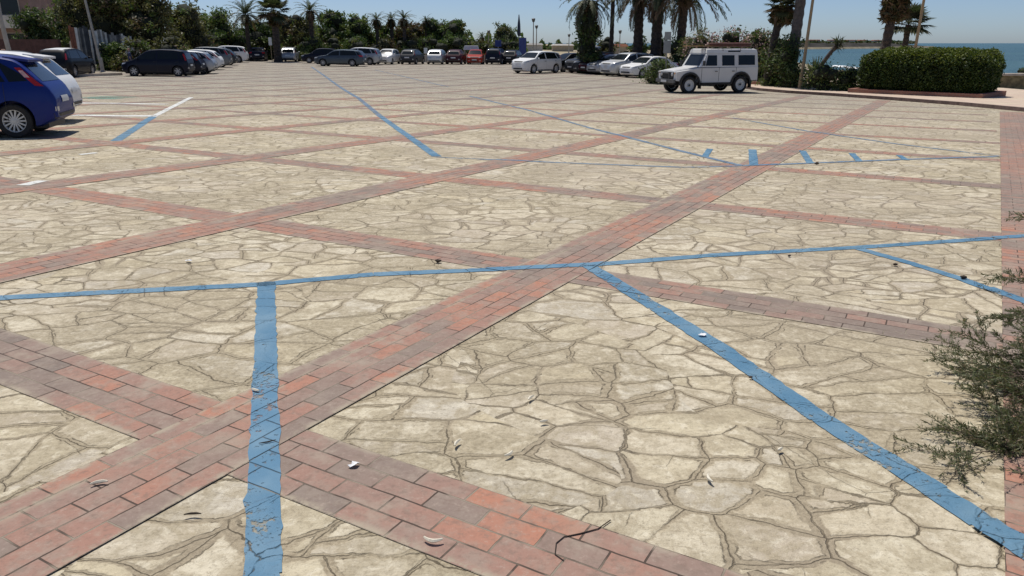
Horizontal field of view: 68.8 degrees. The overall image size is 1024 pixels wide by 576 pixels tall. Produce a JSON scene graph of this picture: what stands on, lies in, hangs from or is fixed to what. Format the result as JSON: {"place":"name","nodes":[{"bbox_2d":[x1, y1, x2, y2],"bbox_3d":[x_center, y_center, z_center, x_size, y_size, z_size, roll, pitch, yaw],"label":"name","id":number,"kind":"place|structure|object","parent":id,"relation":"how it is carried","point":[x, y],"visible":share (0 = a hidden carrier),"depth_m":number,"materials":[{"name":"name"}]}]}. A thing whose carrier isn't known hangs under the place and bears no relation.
{"place":"outdoors","nodes":[
{"label":"outdoors","id":0,"kind":"place"},
{"bbox_2d":[0,60,1021,575],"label":"car park paving","id":1,"kind":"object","parent":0,"point":[650,424],"visible":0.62,"depth_m":4.80,"materials":[{"name":"stone"}]},
{"bbox_2d":[0,39,61,53],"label":"garden wall","id":2,"kind":"structure","parent":1,"relation":"on","point":[34,46],"depth_m":54.20,"materials":[{"name":"red brick"}]},
{"bbox_2d":[0,54,74,137],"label":"parked car","id":3,"kind":"object","parent":1,"relation":"on","point":[35,95],"visible":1,"depth_m":14.21,"materials":[{"name":"blue paint"}]},
{"bbox_2d":[0,51,82,106],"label":"parked car","id":4,"kind":"object","parent":1,"relation":"on","point":[67,79],"visible":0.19,"depth_m":17.48,"materials":[{"name":"white paint"}]},
{"bbox_2d":[39,48,94,77],"bbox_3d":[-26.891,-13.655,45.197,2.112,1.666,4.430,-2,18,-8],"label":"parked car","id":5,"kind":"object","parent":1,"relation":"on","point":[73,62],"visible":0.64,"depth_m":44.02,"materials":[{"name":"black paint"}]},
{"bbox_2d":[84,0,105,71],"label":"utility pole","id":6,"kind":"object","parent":1,"relation":"on","point":[100,60],"visible":0.97,"depth_m":51.53,"materials":[{"name":"metal"}]},
{"bbox_2d":[68,25,134,70],"bbox_3d":[-29.782,-17.544,54.715,0.300,3.053,7.043,3,18,8],"label":"board fence","id":7,"kind":"object","parent":1,"relation":"on","point":[80,39],"visible":0.35,"depth_m":53.04,"materials":[{"name":"wood"}]},
{"bbox_2d":[111,117,155,140],"bbox_3d":[-8.372,-3.607,16.709,0.206,0.086,6.008,-6,19,-18],"label":"painted bay line","id":8,"kind":"object","parent":1,"relation":"on","point":[132,129],"visible":1,"depth_m":16.09,"materials":[{"name":"blue paint"}]},
{"bbox_2d":[121,49,194,75],"bbox_3d":[-22.386,-14.267,47.274,4.080,1.631,1.998,-1,18,-6],"label":"parked car","id":9,"kind":"object","parent":1,"relation":"on","point":[176,62],"visible":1,"depth_m":46.58,"materials":[{"name":"blue paint"}]},
{"bbox_2d":[149,51,206,74],"bbox_3d":[-22.521,-14.916,49.457,4.060,1.502,1.988,-2,18,-8],"label":"parked car","id":10,"kind":"object","parent":1,"relation":"on","point":[200,63],"visible":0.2,"depth_m":49.15,"materials":[{"name":"blue paint"}]},
{"bbox_2d":[189,51,217,73],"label":"parked car","id":11,"kind":"object","parent":1,"relation":"on","point":[210,61],"visible":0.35,"depth_m":50.58,"materials":[{"name":"silver metal"}]},
{"bbox_2d":[194,47,232,66],"bbox_3d":[-26.008,-19.489,63.023,4.430,1.652,2.112,-3,18,-10],"label":"parked car","id":12,"kind":"object","parent":1,"relation":"on","point":[225,54],"visible":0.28,"depth_m":62.49,"materials":[{"name":"grey paint"}]},
{"bbox_2d":[219,46,248,62],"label":"parked car","id":13,"kind":"object","parent":1,"relation":"on","point":[241,53],"visible":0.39,"depth_m":75.63,"materials":[{"name":"white paint"}]},
{"bbox_2d":[249,47,267,60],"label":"parked car","id":14,"kind":"object","parent":1,"relation":"on","point":[257,53],"visible":1,"depth_m":82.34,"materials":[{"name":"blue paint"}]},
{"bbox_2d":[243,281,282,575],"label":"painted bay line","id":15,"kind":"object","parent":1,"relation":"on","point":[266,352],"visible":0.98,"depth_m":3.06,"materials":[{"name":"blue paint"}]},
{"bbox_2d":[255,0,294,61],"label":"fan palm","id":16,"kind":"object","parent":1,"relation":"on","point":[275,18],"visible":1,"depth_m":78.70,"materials":[{"name":"green plant"}]},
{"bbox_2d":[281,47,299,61],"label":"parked car","id":17,"kind":"object","parent":1,"relation":"on","point":[289,53],"visible":0.94,"depth_m":80.71,"materials":[{"name":"silver metal"}]},
{"bbox_2d":[301,48,334,62],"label":"parked car","id":18,"kind":"object","parent":1,"relation":"on","point":[309,57],"visible":0.53,"depth_m":76.78,"materials":[{"name":"blue paint"}]},
{"bbox_2d":[314,49,366,66],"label":"moving car","id":19,"kind":"object","parent":1,"relation":"on","point":[352,58],"visible":0.99,"depth_m":68.31,"materials":[{"name":"blue paint"}]},
{"bbox_2d":[350,47,382,64],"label":"parked car","id":20,"kind":"object","parent":1,"relation":"on","point":[374,56],"visible":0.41,"depth_m":73.18,"materials":[{"name":"silver metal"}]},
{"bbox_2d":[377,49,399,63],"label":"parked car","id":21,"kind":"object","parent":1,"relation":"on","point":[391,56],"visible":0.8,"depth_m":76.50,"materials":[{"name":"white paint"}]},
{"bbox_2d":[378,116,440,155],"bbox_3d":[-2.428,-3.440,16.388,0.178,0.128,8.838,-5,19,-15],"label":"painted bay line","id":22,"kind":"object","parent":1,"relation":"on","point":[428,150],"visible":1,"depth_m":14.94,"materials":[{"name":"blue paint"}]},
{"bbox_2d":[400,49,424,63],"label":"parked car","id":23,"kind":"object","parent":1,"relation":"on","point":[414,56],"visible":1,"depth_m":76.74,"materials":[{"name":"paint"}]},
{"bbox_2d":[427,49,445,63],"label":"parked car","id":24,"kind":"object","parent":1,"relation":"on","point":[436,56],"visible":0.89,"depth_m":77.59,"materials":[{"name":"paint"}]},
{"bbox_2d":[0,60,890,575],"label":"brick paving strips","id":25,"kind":"object","parent":1,"relation":"on","point":[46,528],"visible":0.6,"depth_m":4.58,"materials":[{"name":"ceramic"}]},
{"bbox_2d":[446,49,466,63],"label":"parked car","id":26,"kind":"object","parent":1,"relation":"on","point":[455,56],"visible":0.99,"depth_m":78.33,"materials":[{"name":"red paint"}]},
{"bbox_2d":[466,49,484,63],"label":"parked car","id":27,"kind":"object","parent":1,"relation":"on","point":[475,56],"visible":0.99,"depth_m":79.34,"materials":[{"name":"red paint"}]},
{"bbox_2d":[485,48,506,63],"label":"parked car","id":28,"kind":"object","parent":1,"relation":"on","point":[493,55],"visible":0.79,"depth_m":79.65,"materials":[{"name":"blue paint"}]},
{"bbox_2d":[0,62,1002,575],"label":"paver cross bands","id":29,"kind":"object","parent":1,"relation":"on","point":[482,530],"visible":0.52,"depth_m":3.65,"materials":[{"name":"brick"}]},
{"bbox_2d":[0,234,1023,299],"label":"painted row line","id":30,"kind":"object","parent":1,"relation":"on","point":[139,290],"visible":1,"depth_m":5.76,"materials":[{"name":"blue paint"}]},
{"bbox_2d":[503,50,523,63],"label":"parked car","id":31,"kind":"object","parent":1,"relation":"on","point":[509,56],"visible":0.67,"depth_m":80.66,"materials":[{"name":"black paint"}]},
{"bbox_2d":[512,51,561,73],"bbox_3d":[1.948,-17.699,58.536,2.112,1.651,4.430,17,24,40],"label":"parked car","id":32,"kind":"object","parent":1,"relation":"on","point":[532,62],"visible":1,"depth_m":57.72,"materials":[{"name":"white paint"}]},
{"bbox_2d":[565,46,613,72],"bbox_3d":[6.368,-18.382,60.069,4.430,2.088,2.112,-11,22,-32],"label":"parked car","id":33,"kind":"object","parent":1,"relation":"on","point":[571,65],"visible":0.25,"depth_m":59.04,"materials":[{"name":"paint"}]},
{"bbox_2d":[441,157,741,167],"bbox_3d":[1.157,-1.969,11.761,4.916,0.037,0.439,3,18,8],"label":"painted row line","id":34,"kind":"object","parent":1,"relation":"on","point":[591,163],"visible":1,"depth_m":11.68,"materials":[{"name":"blue paint"}]},
{"bbox_2d":[587,54,616,73],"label":"parked car","id":35,"kind":"object","parent":1,"relation":"on","point":[593,67],"visible":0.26,"depth_m":56.88,"materials":[{"name":"silver metal"}]},
{"bbox_2d":[470,96,741,164],"bbox_3d":[0.925,-4.971,21.450,0.308,0.311,21.230,-5,19,-13],"label":"painted bay line","id":36,"kind":"object","parent":1,"relation":"on","point":[626,136],"visible":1,"depth_m":15.40,"materials":[{"name":"blue paint"}]},
{"bbox_2d":[600,52,653,76],"bbox_3d":[8.606,-16.554,55.281,4.430,1.652,2.112,-11,22,-32],"label":"parked car","id":37,"kind":"object","parent":1,"relation":"on","point":[612,65],"visible":0.41,"depth_m":54.27,"materials":[{"name":"paint"}]},
{"bbox_2d":[619,56,677,77],"bbox_3d":[9.760,-15.754,53.203,4.530,1.451,2.045,-11,22,-32],"label":"parked car","id":38,"kind":"object","parent":1,"relation":"on","point":[629,69],"visible":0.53,"depth_m":52.21,"materials":[{"name":"white paint"}]},
{"bbox_2d":[642,0,731,40],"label":"date palm","id":39,"kind":"object","parent":1,"relation":"on","point":[681,25],"visible":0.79,"depth_m":54.79,"materials":[{"name":"green plant"}]},
{"bbox_2d":[656,44,758,92],"bbox_3d":[9.555,-10.703,36.384,4.922,2.264,2.290,-6,19,-17],"label":"off road vehicle","id":40,"kind":"object","parent":1,"relation":"on","point":[721,69],"visible":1,"depth_m":35.77,"materials":[{"name":"white paint"}]},
{"bbox_2d":[583,264,1023,558],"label":"painted bay line","id":41,"kind":"object","parent":1,"relation":"on","point":[966,511],"visible":1,"depth_m":3.31,"materials":[{"name":"blue paint"}]},
{"bbox_2d":[744,155,998,165],"bbox_3d":[6.089,-2.121,12.411,5.255,0.088,0.175,-6,19,-17],"label":"painted row line","id":42,"kind":"object","parent":1,"relation":"on","point":[870,160],"visible":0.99,"depth_m":12.40,"materials":[{"name":"blue paint"}]},
{"bbox_2d":[856,248,1023,302],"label":"painted bay line","id":43,"kind":"object","parent":1,"relation":"on","point":[993,289],"visible":0.98,"depth_m":5.80,"materials":[{"name":"blue paint"}]},
{"bbox_2d":[885,211,1023,556],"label":"feathery shrub","id":44,"kind":"object","parent":1,"relation":"on","point":[994,374],"visible":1,"depth_m":3.47,"materials":[{"name":"green plant"}]},
{"bbox_2d":[1000,112,1023,575],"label":"paver border strip","id":45,"kind":"object","parent":1,"relation":"on","point":[1012,162],"visible":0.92,"depth_m":6.31,"materials":[{"name":"ceramic"}]},
{"bbox_2d":[264,43,841,70],"bbox_3d":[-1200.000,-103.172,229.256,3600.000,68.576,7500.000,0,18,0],"label":"ground","id":46,"kind":"structure","parent":0,"point":[560,53],"depth_m":217.33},
{"bbox_2d":[0,0,64,47],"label":"house","id":47,"kind":"structure","parent":46,"relation":"on","point":[13,6],"depth_m":68.61,"materials":[{"name":"paint"}]},
{"bbox_2d":[0,0,19,14],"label":"window","id":48,"kind":"structure","parent":47,"relation":"in","point":[12,6],"depth_m":68.35,"materials":[{"name":"glass"}]},
{"bbox_2d":[6,3,60,38],"bbox_3d":[-36.064,-19.060,56.715,3.682,4.882,3.770,0,18,0],"label":"tree","id":49,"kind":"object","parent":46,"relation":"on","point":[33,23],"visible":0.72,"depth_m":55.84,"materials":[{"name":"green plant"}]},
{"bbox_2d":[42,2,69,47],"bbox_3d":[-36.552,-21.253,62.411,3.872,5.490,4.024,-17,25,-41],"label":"tree","id":50,"kind":"object","parent":46,"relation":"on","point":[60,28],"visible":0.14,"depth_m":61.42,"materials":[{"name":"green plant"}]},
{"bbox_2d":[51,0,131,44],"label":"tree","id":51,"kind":"object","parent":46,"relation":"on","point":[104,15],"visible":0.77,"depth_m":57.06,"materials":[{"name":"green plant"}]},
{"bbox_2d":[95,41,131,70],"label":"bush","id":52,"kind":"object","parent":46,"relation":"on","point":[110,50],"visible":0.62,"depth_m":53.91,"materials":[{"name":"green plant"}]},
{"bbox_2d":[106,33,154,71],"bbox_3d":[-26.628,-16.525,53.280,3.116,3.186,3.790,10,20,27],"label":"bush","id":53,"kind":"object","parent":46,"relation":"on","point":[140,43],"visible":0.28,"depth_m":52.82,"materials":[{"name":"green plant"}]},
{"bbox_2d":[110,0,184,54],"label":"tree","id":54,"kind":"object","parent":46,"relation":"on","point":[146,19],"visible":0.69,"depth_m":58.86,"materials":[{"name":"green plant"}]},
{"bbox_2d":[148,28,192,50],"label":"bush","id":55,"kind":"object","parent":46,"relation":"on","point":[172,40],"visible":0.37,"depth_m":57.62,"materials":[{"name":"green plant"}]},
{"bbox_2d":[161,1,217,49],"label":"tree","id":56,"kind":"object","parent":46,"relation":"on","point":[189,18],"visible":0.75,"depth_m":63.32,"materials":[{"name":"green plant"}]},
{"bbox_2d":[199,5,246,45],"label":"tree","id":57,"kind":"object","parent":46,"relation":"on","point":[217,21],"visible":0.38,"depth_m":84.02,"materials":[{"name":"green plant"}]},
{"bbox_2d":[226,32,253,49],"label":"bush","id":58,"kind":"object","parent":46,"relation":"on","point":[239,40],"visible":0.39,"depth_m":84.32,"materials":[{"name":"green plant"}]},
{"bbox_2d":[227,0,264,60],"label":"date palm","id":59,"kind":"object","parent":46,"relation":"on","point":[246,21],"visible":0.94,"depth_m":82.56,"materials":[{"name":"green plant"}]},
{"bbox_2d":[231,17,281,51],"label":"tree","id":60,"kind":"object","parent":46,"relation":"on","point":[258,33],"visible":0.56,"depth_m":87.65,"materials":[{"name":"green plant"}]},
{"bbox_2d":[256,29,282,59],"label":"bush","id":61,"kind":"object","parent":46,"relation":"on","point":[265,40],"visible":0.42,"depth_m":88.03,"materials":[{"name":"green plant"}]},
{"bbox_2d":[279,15,315,60],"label":"tree","id":62,"kind":"object","parent":46,"relation":"on","point":[292,32],"visible":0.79,"depth_m":86.13,"materials":[{"name":"green plant"}]},
{"bbox_2d":[293,0,325,38],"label":"date palm","id":63,"kind":"object","parent":46,"relation":"on","point":[310,16],"visible":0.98,"depth_m":84.32,"materials":[{"name":"green plant"}]},
{"bbox_2d":[294,35,324,60],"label":"bush","id":64,"kind":"object","parent":46,"relation":"on","point":[309,45],"visible":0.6,"depth_m":83.98,"materials":[{"name":"green plant"}]},
{"bbox_2d":[315,8,348,45],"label":"tree","id":65,"kind":"object","parent":46,"relation":"on","point":[334,22],"visible":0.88,"depth_m":89.01,"materials":[{"name":"green plant"}]},
{"bbox_2d":[340,35,367,49],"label":"bush","id":66,"kind":"object","parent":46,"relation":"on","point":[354,42],"visible":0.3,"depth_m":84.77,"materials":[{"name":"green plant"}]},
{"bbox_2d":[341,13,375,48],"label":"tree","id":67,"kind":"object","parent":46,"relation":"on","point":[356,24],"visible":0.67,"depth_m":88.47,"materials":[{"name":"green plant"}]},
{"bbox_2d":[366,11,386,46],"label":"date palm","id":68,"kind":"object","parent":46,"relation":"on","point":[376,24],"visible":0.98,"depth_m":87.60,"materials":[{"name":"green plant"}]},
{"bbox_2d":[367,24,397,46],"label":"tree","id":69,"kind":"object","parent":46,"relation":"on","point":[384,31],"visible":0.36,"depth_m":89.91,"materials":[{"name":"green plant"}]},
{"bbox_2d":[367,35,400,50],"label":"bush","id":70,"kind":"object","parent":46,"relation":"on","point":[384,43],"visible":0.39,"depth_m":85.62,"materials":[{"name":"green plant"}]},
{"bbox_2d":[391,10,412,46],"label":"date palm","id":71,"kind":"object","parent":46,"relation":"on","point":[402,22],"visible":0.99,"depth_m":86.58,"materials":[{"name":"green plant"}]},
{"bbox_2d":[393,21,424,49],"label":"tree","id":72,"kind":"object","parent":46,"relation":"on","point":[416,29],"visible":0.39,"depth_m":91.43,"materials":[{"name":"green plant"}]},
{"bbox_2d":[395,35,424,54],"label":"bush","id":73,"kind":"object","parent":46,"relation":"on","point":[410,44],"visible":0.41,"depth_m":86.73,"materials":[{"name":"green plant"}]},
{"bbox_2d":[418,17,449,51],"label":"tree","id":74,"kind":"object","parent":46,"relation":"on","point":[434,27],"visible":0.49,"depth_m":90.71,"materials":[{"name":"green plant"}]},
{"bbox_2d":[418,33,453,54],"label":"bush","id":75,"kind":"object","parent":46,"relation":"on","point":[429,42],"visible":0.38,"depth_m":87.13,"materials":[{"name":"green plant"}]},
{"bbox_2d":[433,18,475,50],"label":"tree","id":76,"kind":"object","parent":46,"relation":"on","point":[454,26],"visible":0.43,"depth_m":90.92,"materials":[{"name":"green plant"}]},
{"bbox_2d":[444,31,468,53],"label":"bush","id":77,"kind":"object","parent":46,"relation":"on","point":[459,43],"visible":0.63,"depth_m":87.83,"materials":[{"name":"green plant"}]},
{"bbox_2d":[491,22,518,49],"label":"tree","id":78,"kind":"object","parent":46,"relation":"on","point":[504,31],"visible":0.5,"depth_m":93.51,"materials":[{"name":"green plant"}]},
{"bbox_2d":[491,38,526,52],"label":"bush","id":79,"kind":"object","parent":46,"relation":"on","point":[511,44],"visible":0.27,"depth_m":89.81,"materials":[{"name":"green plant"}]},
{"bbox_2d":[572,14,604,73],"bbox_3d":[6.005,-18.863,58.498,2.534,4.947,3.198,-16,24,-40],"label":"bush","id":80,"kind":"object","parent":46,"relation":"on","point":[589,54],"visible":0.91,"depth_m":57.85,"materials":[{"name":"green plant"}]},
{"bbox_2d":[558,0,620,73],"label":"date palm","id":81,"kind":"object","parent":46,"relation":"on","point":[587,8],"visible":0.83,"depth_m":57.50,"materials":[{"name":"green plant"}]},
{"bbox_2d":[596,0,623,52],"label":"date palm","id":82,"kind":"object","parent":46,"relation":"on","point":[611,40],"visible":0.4,"depth_m":62.38,"materials":[{"name":"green plant"}]},
{"bbox_2d":[601,0,674,52],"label":"date palm","id":83,"kind":"object","parent":46,"relation":"on","point":[637,21],"visible":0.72,"depth_m":57.08,"materials":[{"name":"green plant"}]},
{"bbox_2d":[638,56,675,83],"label":"bush","id":84,"kind":"object","parent":46,"relation":"on","point":[655,67],"visible":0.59,"depth_m":44.42,"materials":[{"name":"green plant"}]},
{"bbox_2d":[615,0,702,55],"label":"date palm","id":85,"kind":"object","parent":46,"relation":"on","point":[656,46],"visible":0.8,"depth_m":56.33,"materials":[{"name":"green plant"}]},
{"bbox_2d":[667,34,688,66],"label":"bush","id":86,"kind":"object","parent":46,"relation":"on","point":[673,52],"visible":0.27,"depth_m":54.99,"materials":[{"name":"green plant"}]},
{"bbox_2d":[674,27,723,84],"bbox_3d":[11.010,-13.326,43.766,3.117,4.008,3.599,0,18,0],"label":"oleander bush","id":87,"kind":"object","parent":46,"relation":"on","point":[700,40],"visible":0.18,"depth_m":43.49,"materials":[{"name":"green plant"}]},
{"bbox_2d":[767,31,811,87],"bbox_3d":[14.847,-11.860,39.733,2.228,3.394,2.214,-15,23,-38],"label":"bush","id":88,"kind":"object","parent":46,"relation":"on","point":[785,64],"visible":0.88,"depth_m":39.44,"materials":[{"name":"green plant"}]},
{"bbox_2d":[783,0,805,86],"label":"fan palm","id":89,"kind":"object","parent":46,"relation":"on","point":[797,21],"visible":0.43,"depth_m":39.36,"materials":[{"name":"brown plant"}]},
{"bbox_2d":[798,0,813,88],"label":"lamp post","id":90,"kind":"object","parent":46,"relation":"on","point":[806,41],"visible":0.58,"depth_m":38.00,"materials":[{"name":"metal"}]},
{"bbox_2d":[831,63,859,90],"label":"bush","id":91,"kind":"object","parent":46,"relation":"on","point":[846,83],"visible":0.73,"depth_m":36.85,"materials":[{"name":"green plant"}]},
{"bbox_2d":[745,86,1023,111],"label":"kerb","id":92,"kind":"structure","parent":46,"relation":"on","point":[1002,107],"depth_m":31.29,"materials":[{"name":"concrete"}]},
{"bbox_2d":[880,2,936,47],"bbox_3d":[26.032,-16.163,49.343,3.370,5.195,3.244,0,18,0],"label":"fan palm","id":93,"kind":"object","parent":46,"relation":"on","point":[909,28],"visible":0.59,"depth_m":48.46,"materials":[{"name":"green plant"}]},
{"bbox_2d":[998,73,1023,89],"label":"sea wall","id":94,"kind":"structure","parent":46,"relation":"on","point":[1013,80],"depth_m":42.28,"materials":[{"name":"concrete"}]},
{"bbox_2d":[160,0,1023,42],"label":"sky","id":95,"kind":"structure","parent":0,"point":[957,21],"materials":[{"name":"blue"}]},
{"bbox_2d":[545,43,1023,72],"bbox_3d":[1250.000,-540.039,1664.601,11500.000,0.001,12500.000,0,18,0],"label":"sea","id":96,"kind":"structure","parent":0,"point":[1013,54],"depth_m":445.60,"materials":[{"name":"liquid"}]},
{"bbox_2d":[779,42,933,48],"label":"headland","id":97,"kind":"structure","parent":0,"point":[848,45],"depth_m":793.63,"materials":[{"name":"plant"}]},
{"bbox_2d":[739,39,914,44],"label":"headland trees","id":98,"kind":"object","parent":97,"relation":"on","point":[868,41],"visible":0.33,"depth_m":847.11,"materials":[{"name":"green plant"}]},
{"bbox_2d":[751,69,1023,106],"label":"promenade pavement","id":99,"kind":"structure","parent":0,"point":[1014,97],"depth_m":32.49,"materials":[{"name":"concrete"}]},
{"bbox_2d":[710,25,748,47],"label":"oleander bush","id":100,"kind":"object","parent":99,"relation":"on","point":[728,36],"visible":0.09,"depth_m":44.25,"materials":[{"name":"green plant"}]},
{"bbox_2d":[751,35,788,85],"bbox_3d":[14.438,-12.260,41.185,2.016,3.242,2.777,14,23,37],"label":"bush","id":101,"kind":"object","parent":99,"relation":"on","point":[769,71],"visible":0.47,"depth_m":40.84,"materials":[{"name":"green plant"}]},
{"bbox_2d":[763,0,795,85],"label":"fan palm","id":102,"kind":"object","parent":99,"relation":"on","point":[780,15],"visible":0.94,"depth_m":40.23,"materials":[{"name":"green plant"}]},
{"bbox_2d":[751,80,857,86],"bbox_3d":[17.021,-11.304,41.681,3.200,0.320,6.829,-16,24,-40],"label":"brick planter","id":103,"kind":"object","parent":99,"relation":"on","point":[753,82],"visible":0.05,"depth_m":42.57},
{"bbox_2d":[741,26,772,78],"bbox_3d":[14.486,-13.343,43.993,3.020,4.021,3.454,0,18,0],"label":"oleander bush","id":104,"kind":"object","parent":103,"relation":"in","point":[757,37],"visible":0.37,"depth_m":43.34,"materials":[{"name":"green plant"}]},
{"bbox_2d":[789,54,850,90],"bbox_3d":[15.513,-10.588,37.641,2.828,2.356,2.511,0,18,0],"label":"bush","id":105,"kind":"object","parent":99,"relation":"on","point":[821,76],"visible":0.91,"depth_m":37.26,"materials":[{"name":"green plant"}]},
{"bbox_2d":[877,0,913,48],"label":"fan palm","id":106,"kind":"object","parent":99,"relation":"on","point":[892,12],"visible":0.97,"depth_m":46.65,"materials":[{"name":"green plant"}]},
{"bbox_2d":[848,87,1006,97],"bbox_3d":[19.174,-9.057,34.707,3.450,0.300,5.700,-16,24,-41],"label":"brick planter","id":107,"kind":"object","parent":99,"relation":"on","point":[997,93],"visible":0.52,"depth_m":33.30,"materials":[{"name":"brick"}]},
{"bbox_2d":[855,45,1006,93],"bbox_3d":[19.132,-10.057,34.394,3.718,2.160,5.966,-16,24,-41],"label":"hedge","id":108,"kind":"object","parent":107,"relation":"in","point":[972,70],"visible":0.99,"depth_m":32.95,"materials":[{"name":"green plant"}]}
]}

